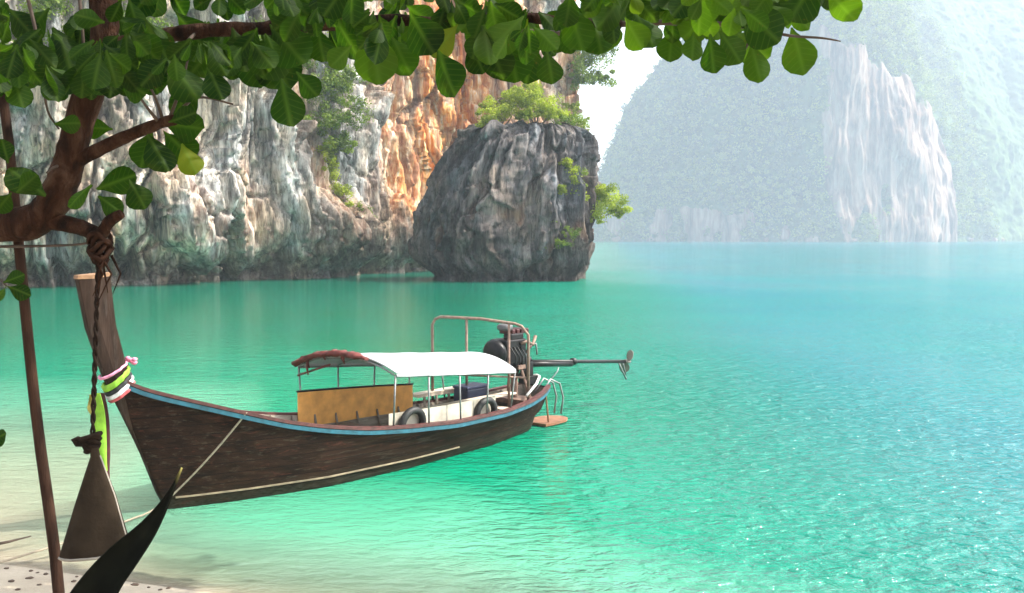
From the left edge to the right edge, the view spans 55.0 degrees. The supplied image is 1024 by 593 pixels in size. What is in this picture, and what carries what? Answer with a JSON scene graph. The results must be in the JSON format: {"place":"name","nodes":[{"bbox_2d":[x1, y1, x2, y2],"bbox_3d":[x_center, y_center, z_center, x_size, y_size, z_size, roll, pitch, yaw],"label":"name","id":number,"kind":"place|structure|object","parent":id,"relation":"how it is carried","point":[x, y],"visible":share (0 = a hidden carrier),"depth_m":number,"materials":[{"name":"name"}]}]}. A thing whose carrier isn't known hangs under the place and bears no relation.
{"place":"outdoors","nodes":[
{"label":"outdoors","id":0,"kind":"place"},
{"bbox_2d":[70,467,182,592],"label":"spiky plant","id":1,"kind":"object","parent":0,"point":[111,568],"visible":1,"depth_m":3.53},
{"bbox_2d":[0,419,561,592],"bbox_3d":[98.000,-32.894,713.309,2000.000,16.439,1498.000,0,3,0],"label":"sand ground","id":2,"kind":"structure","parent":0,"point":[176,558],"depth_m":15.09,"materials":[{"name":"beige sand"}]},
{"bbox_2d":[0,536,30,544],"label":"driftwood stick","id":3,"kind":"object","parent":2,"relation":"on","point":[8,541],"visible":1,"depth_m":12.84,"materials":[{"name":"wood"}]},
{"bbox_2d":[0,94,64,592],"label":"wooden pole","id":4,"kind":"object","parent":2,"relation":"on","point":[53,542],"visible":0.72,"depth_m":5.52,"materials":[{"name":"brown wood"}]},
{"bbox_2d":[0,0,862,446],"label":"almond tree","id":5,"kind":"object","parent":2,"relation":"on","point":[88,60],"visible":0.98,"depth_m":4.88,"materials":[{"name":"green plant"}]},
{"bbox_2d":[58,231,127,561],"bbox_3d":[-2.239,0.528,5.243,0.356,1.764,0.280,-2,4,-33],"label":"rope hammock","id":6,"kind":"object","parent":5,"relation":"hanging from","point":[96,529],"visible":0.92,"depth_m":5.24,"materials":[{"name":"fabric"}]},
{"bbox_2d":[0,0,587,286],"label":"cliff","id":7,"kind":"structure","parent":0,"point":[255,198],"depth_m":90.54,"materials":[{"name":"stone"}]},
{"bbox_2d":[5,0,172,44],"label":"cliff bush","id":8,"kind":"object","parent":7,"relation":"on","point":[60,5],"visible":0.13,"depth_m":76.73,"materials":[{"name":"green plant"}]},
{"bbox_2d":[249,15,328,69],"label":"cliff bush","id":9,"kind":"object","parent":7,"relation":"on","point":[307,63],"visible":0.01,"depth_m":92.46,"materials":[{"name":"green plant"}]},
{"bbox_2d":[313,142,361,207],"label":"cliff bush","id":10,"kind":"object","parent":7,"relation":"on","point":[340,191],"visible":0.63,"depth_m":96.33,"materials":[{"name":"green plant"}]},
{"bbox_2d":[302,59,373,153],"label":"cliff bush","id":11,"kind":"object","parent":7,"relation":"on","point":[340,84],"visible":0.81,"depth_m":95.69,"materials":[{"name":"green plant"}]},
{"bbox_2d":[358,205,377,217],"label":"cliff bush","id":12,"kind":"object","parent":7,"relation":"on","point":[361,209],"visible":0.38,"depth_m":97.44,"materials":[{"name":"green plant"}]},
{"bbox_2d":[566,44,621,91],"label":"cliff bush","id":13,"kind":"object","parent":7,"relation":"on","point":[585,61],"visible":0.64,"depth_m":125.53,"materials":[{"name":"green plant"}]},
{"bbox_2d":[0,241,1023,592],"bbox_3d":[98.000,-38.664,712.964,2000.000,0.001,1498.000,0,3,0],"label":"sea water","id":14,"kind":"structure","parent":0,"point":[806,417],"depth_m":23.77,"materials":[{"name":"teal liquid"}]},
{"bbox_2d":[73,272,633,508],"bbox_3d":[-1.540,1.301,18.647,2.338,3.867,13.566,3,4,40],"label":"longtail boat","id":15,"kind":"object","parent":14,"relation":"on","point":[325,437],"visible":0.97,"depth_m":16.15,"materials":[{"name":"brown wood"}]},
{"bbox_2d":[87,356,136,477],"bbox_3d":[-5.621,1.734,13.866,0.374,1.765,0.732,3,4,40],"label":"ribbon garland","id":16,"kind":"object","parent":15,"relation":"attached to","point":[102,422],"visible":0.79,"depth_m":13.74,"materials":[{"name":"green fabric"}]},
{"bbox_2d":[0,412,246,562],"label":"mooring rope","id":17,"kind":"object","parent":15,"relation":"attached to","point":[148,512],"visible":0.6,"depth_m":14.49,"materials":[{"name":"beige fabric"}]},
{"bbox_2d":[398,406,425,424],"bbox_3d":[-1.720,2.206,17.005,0.130,0.630,0.630,11,19,39],"label":"tyre fender","id":18,"kind":"object","parent":15,"relation":"in","point":[409,412],"visible":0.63,"depth_m":16.89,"materials":[{"name":"black rubber"}]},
{"bbox_2d":[421,391,516,408],"bbox_3d":[-0.842,2.039,19.206,0.245,0.036,2.657,3,4,39],"label":"plank","id":19,"kind":"object","parent":15,"relation":"on","point":[501,394],"visible":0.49,"depth_m":19.39,"materials":[{"name":"white wood"}]},
{"bbox_2d":[453,382,486,400],"bbox_3d":[-0.844,1.997,20.147,0.430,0.400,0.650,3,4,40],"label":"cool box","id":20,"kind":"object","parent":15,"relation":"in","point":[473,389],"visible":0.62,"depth_m":19.98,"materials":[{"name":"blue plastic"}]},
{"bbox_2d":[474,397,497,415],"bbox_3d":[-0.498,2.199,18.584,0.130,0.630,0.630,11,19,39],"label":"tyre fender","id":21,"kind":"object","parent":15,"relation":"in","point":[481,403],"visible":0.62,"depth_m":18.44,"materials":[{"name":"black rubber"}]},
{"bbox_2d":[407,119,601,281],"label":"rock stack","id":22,"kind":"object","parent":14,"relation":"in","point":[492,204],"visible":0.93,"depth_m":89.31,"materials":[{"name":"grey stone"}]},
{"bbox_2d":[475,85,535,127],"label":"shrub","id":23,"kind":"object","parent":22,"relation":"on","point":[494,111],"visible":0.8,"depth_m":91.47,"materials":[{"name":"green plant"}]},
{"bbox_2d":[504,80,569,122],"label":"shrub","id":24,"kind":"object","parent":22,"relation":"on","point":[542,107],"visible":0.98,"depth_m":90.83,"materials":[{"name":"green plant"}]},
{"bbox_2d":[544,221,580,248],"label":"shrub","id":25,"kind":"object","parent":22,"relation":"on","point":[564,242],"visible":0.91,"depth_m":88.56,"materials":[{"name":"green plant"}]},
{"bbox_2d":[557,157,589,200],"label":"shrub","id":26,"kind":"object","parent":22,"relation":"on","point":[561,189],"visible":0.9,"depth_m":89.61,"materials":[{"name":"green plant"}]},
{"bbox_2d":[555,112,591,136],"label":"shrub","id":27,"kind":"object","parent":22,"relation":"on","point":[564,118],"visible":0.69,"depth_m":92.44,"materials":[{"name":"green plant"}]},
{"bbox_2d":[562,101,591,128],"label":"cliff bush","id":28,"kind":"object","parent":22,"relation":"on","point":[573,106],"visible":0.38,"depth_m":125.36,"materials":[{"name":"green plant"}]},
{"bbox_2d":[590,182,632,224],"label":"shrub","id":29,"kind":"object","parent":22,"relation":"on","point":[603,195],"visible":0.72,"depth_m":93.04,"materials":[{"name":"green plant"}]},
{"bbox_2d":[576,0,1023,174],"label":"sky","id":30,"kind":"structure","parent":0,"point":[602,105],"materials":[{"name":"white"}]},
{"bbox_2d":[592,0,1023,241],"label":"cliff","id":31,"kind":"structure","parent":0,"point":[881,127],"depth_m":952.74,"materials":[{"name":"grey stone"}]},
{"bbox_2d":[592,0,999,241],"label":"forest","id":32,"kind":"object","parent":31,"relation":"on","point":[909,53],"visible":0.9,"depth_m":985.02,"materials":[{"name":"green plant"}]}
]}

